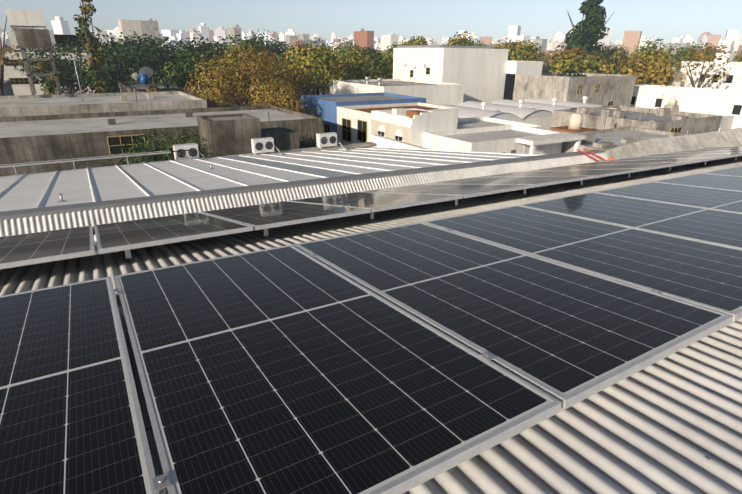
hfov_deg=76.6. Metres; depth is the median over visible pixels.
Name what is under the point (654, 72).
town tree
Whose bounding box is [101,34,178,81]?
park tree
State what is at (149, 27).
building
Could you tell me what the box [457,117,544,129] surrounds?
flat roof
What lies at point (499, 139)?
white annexe
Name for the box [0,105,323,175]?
old concrete building
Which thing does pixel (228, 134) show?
courtyard stair tower
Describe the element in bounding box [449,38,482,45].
avenue tree
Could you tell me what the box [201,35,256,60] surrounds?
park tree
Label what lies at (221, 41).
building
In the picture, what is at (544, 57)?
treeline
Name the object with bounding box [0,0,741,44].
sky
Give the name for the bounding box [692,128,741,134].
wall
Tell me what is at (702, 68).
bare tree
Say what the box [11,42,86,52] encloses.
park tree
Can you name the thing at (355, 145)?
white far roof coping
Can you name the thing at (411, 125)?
building
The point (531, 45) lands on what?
avenue tree
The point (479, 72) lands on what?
white block
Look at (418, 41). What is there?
avenue tree
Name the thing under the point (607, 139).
flat concrete roof
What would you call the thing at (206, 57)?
park tree
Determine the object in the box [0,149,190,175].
white roof cable tray
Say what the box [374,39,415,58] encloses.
avenue tree
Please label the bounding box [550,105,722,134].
building
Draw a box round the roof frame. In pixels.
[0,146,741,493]
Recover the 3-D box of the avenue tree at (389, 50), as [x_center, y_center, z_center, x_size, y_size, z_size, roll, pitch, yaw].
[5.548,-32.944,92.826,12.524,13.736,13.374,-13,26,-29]
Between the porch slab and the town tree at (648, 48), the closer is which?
the porch slab
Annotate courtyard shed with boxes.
[261,127,299,150]
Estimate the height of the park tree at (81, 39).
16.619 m
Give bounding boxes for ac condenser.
[173,143,199,159]
[251,137,273,154]
[316,132,336,147]
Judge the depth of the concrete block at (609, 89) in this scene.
70.43 m
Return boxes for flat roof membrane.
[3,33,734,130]
[10,26,511,51]
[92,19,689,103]
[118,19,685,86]
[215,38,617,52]
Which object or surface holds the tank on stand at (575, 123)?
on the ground
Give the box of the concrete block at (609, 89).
[503,73,636,105]
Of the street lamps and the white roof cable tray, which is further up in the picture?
the street lamps
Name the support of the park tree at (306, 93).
on the ground
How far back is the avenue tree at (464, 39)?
114.11 m
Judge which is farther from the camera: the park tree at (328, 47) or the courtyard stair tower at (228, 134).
the park tree at (328, 47)
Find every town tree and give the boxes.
[516,41,547,63]
[547,53,617,74]
[557,70,586,76]
[598,45,632,72]
[608,44,634,73]
[616,50,679,85]
[629,37,681,69]
[660,41,711,65]
[684,42,739,74]
[735,51,741,61]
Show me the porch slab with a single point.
(533, 141)
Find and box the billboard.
[54,34,86,47]
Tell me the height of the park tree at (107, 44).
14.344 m
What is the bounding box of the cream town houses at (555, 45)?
[96,30,605,52]
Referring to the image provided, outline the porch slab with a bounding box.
[516,133,584,154]
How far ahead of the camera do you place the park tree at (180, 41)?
104.41 m
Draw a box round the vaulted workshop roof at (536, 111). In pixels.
[431,96,608,130]
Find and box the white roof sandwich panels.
[0,146,537,211]
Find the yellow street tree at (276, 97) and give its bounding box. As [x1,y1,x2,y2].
[250,79,306,112]
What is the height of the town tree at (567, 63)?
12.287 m
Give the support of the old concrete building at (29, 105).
on the ground
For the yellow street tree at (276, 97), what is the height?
9.304 m
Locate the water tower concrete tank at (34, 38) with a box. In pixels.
[5,9,61,95]
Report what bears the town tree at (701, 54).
on the ground
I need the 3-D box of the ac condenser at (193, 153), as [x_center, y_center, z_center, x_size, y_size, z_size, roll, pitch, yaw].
[-7.917,-4.042,20.135,0.950,0.680,0.400,-13,26,-29]
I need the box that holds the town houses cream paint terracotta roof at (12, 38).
[8,29,328,94]
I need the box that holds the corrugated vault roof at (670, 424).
[0,156,741,493]
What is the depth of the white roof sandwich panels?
14.22 m
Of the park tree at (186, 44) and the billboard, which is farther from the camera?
the billboard
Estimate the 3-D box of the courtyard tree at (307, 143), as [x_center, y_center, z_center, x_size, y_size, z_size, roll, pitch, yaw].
[-4.526,-5.001,34.130,3.336,6.618,2.799,-13,26,-29]
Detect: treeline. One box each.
[5,46,669,58]
[27,48,739,61]
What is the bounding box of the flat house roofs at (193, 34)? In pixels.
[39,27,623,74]
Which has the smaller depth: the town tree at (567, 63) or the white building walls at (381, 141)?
the white building walls at (381, 141)
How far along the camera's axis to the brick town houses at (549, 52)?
544.58 m
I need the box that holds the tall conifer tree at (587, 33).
[564,0,614,72]
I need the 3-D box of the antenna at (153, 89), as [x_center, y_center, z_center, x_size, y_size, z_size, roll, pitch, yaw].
[-24.308,-15.148,54.708,2.879,9.276,3.108,-13,26,-29]
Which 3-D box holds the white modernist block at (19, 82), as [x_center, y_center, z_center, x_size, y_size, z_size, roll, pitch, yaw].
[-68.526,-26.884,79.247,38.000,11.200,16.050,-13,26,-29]
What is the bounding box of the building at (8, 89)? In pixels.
[4,27,37,95]
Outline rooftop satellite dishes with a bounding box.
[131,67,153,83]
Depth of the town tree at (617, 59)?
126.71 m
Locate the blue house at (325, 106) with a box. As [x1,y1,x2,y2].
[301,92,425,132]
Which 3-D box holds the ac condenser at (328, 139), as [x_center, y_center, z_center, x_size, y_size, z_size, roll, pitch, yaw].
[-2.197,-5.313,23.384,0.950,0.680,0.400,-13,26,-29]
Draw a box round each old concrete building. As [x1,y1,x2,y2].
[0,88,206,116]
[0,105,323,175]
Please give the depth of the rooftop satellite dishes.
63.83 m
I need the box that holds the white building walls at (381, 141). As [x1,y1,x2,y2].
[248,134,464,177]
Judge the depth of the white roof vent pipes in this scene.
9.93 m
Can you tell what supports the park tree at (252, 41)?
on the ground
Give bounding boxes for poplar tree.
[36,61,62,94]
[73,0,108,92]
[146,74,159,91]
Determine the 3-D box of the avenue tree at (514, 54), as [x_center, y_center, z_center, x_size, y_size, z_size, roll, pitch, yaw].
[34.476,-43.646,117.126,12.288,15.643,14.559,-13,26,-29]
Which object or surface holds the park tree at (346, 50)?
on the ground
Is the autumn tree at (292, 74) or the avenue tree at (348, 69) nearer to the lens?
the autumn tree at (292, 74)
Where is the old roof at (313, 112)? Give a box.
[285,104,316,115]
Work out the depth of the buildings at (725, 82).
83.66 m
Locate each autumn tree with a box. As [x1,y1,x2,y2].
[184,45,292,107]
[244,53,312,96]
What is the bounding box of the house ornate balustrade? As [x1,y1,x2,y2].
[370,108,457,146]
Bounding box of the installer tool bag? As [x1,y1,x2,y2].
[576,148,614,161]
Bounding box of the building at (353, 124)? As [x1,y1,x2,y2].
[337,102,458,144]
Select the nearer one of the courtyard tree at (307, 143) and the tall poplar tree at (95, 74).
the courtyard tree at (307, 143)
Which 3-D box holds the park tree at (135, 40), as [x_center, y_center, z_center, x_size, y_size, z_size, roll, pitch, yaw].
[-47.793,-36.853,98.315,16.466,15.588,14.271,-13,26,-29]
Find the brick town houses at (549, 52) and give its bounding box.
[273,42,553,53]
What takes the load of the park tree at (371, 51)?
on the ground
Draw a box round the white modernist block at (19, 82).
[4,52,94,95]
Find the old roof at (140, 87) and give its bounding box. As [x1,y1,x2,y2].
[117,81,272,107]
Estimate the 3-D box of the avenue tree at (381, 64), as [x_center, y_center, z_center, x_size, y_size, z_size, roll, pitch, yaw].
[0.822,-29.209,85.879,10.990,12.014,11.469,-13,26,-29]
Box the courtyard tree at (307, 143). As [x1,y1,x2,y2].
[299,132,316,148]
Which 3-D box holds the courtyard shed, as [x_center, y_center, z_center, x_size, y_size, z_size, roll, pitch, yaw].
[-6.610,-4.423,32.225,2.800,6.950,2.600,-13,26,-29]
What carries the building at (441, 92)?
on the ground
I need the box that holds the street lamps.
[72,53,385,101]
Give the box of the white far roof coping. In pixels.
[199,142,376,160]
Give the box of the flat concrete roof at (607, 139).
[561,122,689,152]
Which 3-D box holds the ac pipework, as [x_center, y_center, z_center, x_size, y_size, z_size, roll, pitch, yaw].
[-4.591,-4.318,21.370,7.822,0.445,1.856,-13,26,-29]
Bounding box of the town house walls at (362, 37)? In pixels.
[121,29,741,55]
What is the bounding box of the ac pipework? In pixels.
[199,139,348,159]
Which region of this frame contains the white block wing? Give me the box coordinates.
[503,60,542,99]
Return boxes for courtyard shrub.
[103,127,212,166]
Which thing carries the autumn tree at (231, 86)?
on the ground
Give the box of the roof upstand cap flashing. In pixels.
[0,150,604,219]
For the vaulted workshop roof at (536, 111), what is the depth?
58.01 m
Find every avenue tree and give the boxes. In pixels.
[314,58,375,93]
[360,52,392,78]
[372,43,416,64]
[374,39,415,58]
[393,36,435,44]
[442,31,498,48]
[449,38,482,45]
[495,38,537,60]
[513,39,551,72]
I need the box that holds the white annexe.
[423,124,561,159]
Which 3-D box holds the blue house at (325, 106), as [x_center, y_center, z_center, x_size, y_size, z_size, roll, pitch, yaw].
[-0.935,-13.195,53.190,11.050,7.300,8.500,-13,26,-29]
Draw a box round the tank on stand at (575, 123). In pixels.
[550,112,607,132]
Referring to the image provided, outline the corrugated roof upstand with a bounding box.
[0,130,741,241]
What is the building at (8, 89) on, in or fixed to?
on the ground
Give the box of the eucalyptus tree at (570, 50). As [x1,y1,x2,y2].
[546,43,606,68]
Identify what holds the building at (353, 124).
on the ground
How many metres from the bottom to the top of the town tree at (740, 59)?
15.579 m
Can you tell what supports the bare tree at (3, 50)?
on the ground
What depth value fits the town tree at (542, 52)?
139.69 m
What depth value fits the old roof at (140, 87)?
59.91 m
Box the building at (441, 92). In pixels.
[329,77,464,105]
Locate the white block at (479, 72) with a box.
[393,45,508,102]
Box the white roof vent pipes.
[57,164,213,201]
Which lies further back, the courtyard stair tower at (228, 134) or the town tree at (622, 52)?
the town tree at (622, 52)
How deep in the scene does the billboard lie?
149.24 m
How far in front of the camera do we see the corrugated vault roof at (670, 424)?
1.70 m
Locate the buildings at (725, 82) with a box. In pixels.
[330,41,741,89]
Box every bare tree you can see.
[0,16,21,95]
[671,53,734,87]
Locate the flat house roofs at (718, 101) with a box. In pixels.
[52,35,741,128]
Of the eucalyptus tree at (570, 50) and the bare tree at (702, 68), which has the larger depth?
the eucalyptus tree at (570, 50)
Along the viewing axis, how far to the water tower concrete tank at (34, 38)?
44.40 m
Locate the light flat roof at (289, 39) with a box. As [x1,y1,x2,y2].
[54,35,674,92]
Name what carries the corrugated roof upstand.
attached to the corrugated vault roof at (670, 424)
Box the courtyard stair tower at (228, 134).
[197,113,260,157]
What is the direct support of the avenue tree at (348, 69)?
on the ground
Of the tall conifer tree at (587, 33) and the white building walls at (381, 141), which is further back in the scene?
the tall conifer tree at (587, 33)
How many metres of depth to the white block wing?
74.49 m
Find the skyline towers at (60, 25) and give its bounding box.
[0,16,741,56]
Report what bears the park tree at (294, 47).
on the ground
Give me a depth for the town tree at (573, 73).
78.97 m
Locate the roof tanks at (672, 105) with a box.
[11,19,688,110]
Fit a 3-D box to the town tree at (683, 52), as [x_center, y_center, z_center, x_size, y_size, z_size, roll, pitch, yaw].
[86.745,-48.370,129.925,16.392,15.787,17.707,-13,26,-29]
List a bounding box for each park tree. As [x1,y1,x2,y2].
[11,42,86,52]
[61,25,121,83]
[62,35,140,91]
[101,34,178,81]
[109,30,177,89]
[164,33,218,67]
[170,38,222,63]
[184,53,226,74]
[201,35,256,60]
[223,29,288,58]
[267,38,289,55]
[270,52,314,100]
[276,48,340,92]
[280,45,337,59]
[302,37,340,57]
[333,39,366,60]
[363,45,384,55]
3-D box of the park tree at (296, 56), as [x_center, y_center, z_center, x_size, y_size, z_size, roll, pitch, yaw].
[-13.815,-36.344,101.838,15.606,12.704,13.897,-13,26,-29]

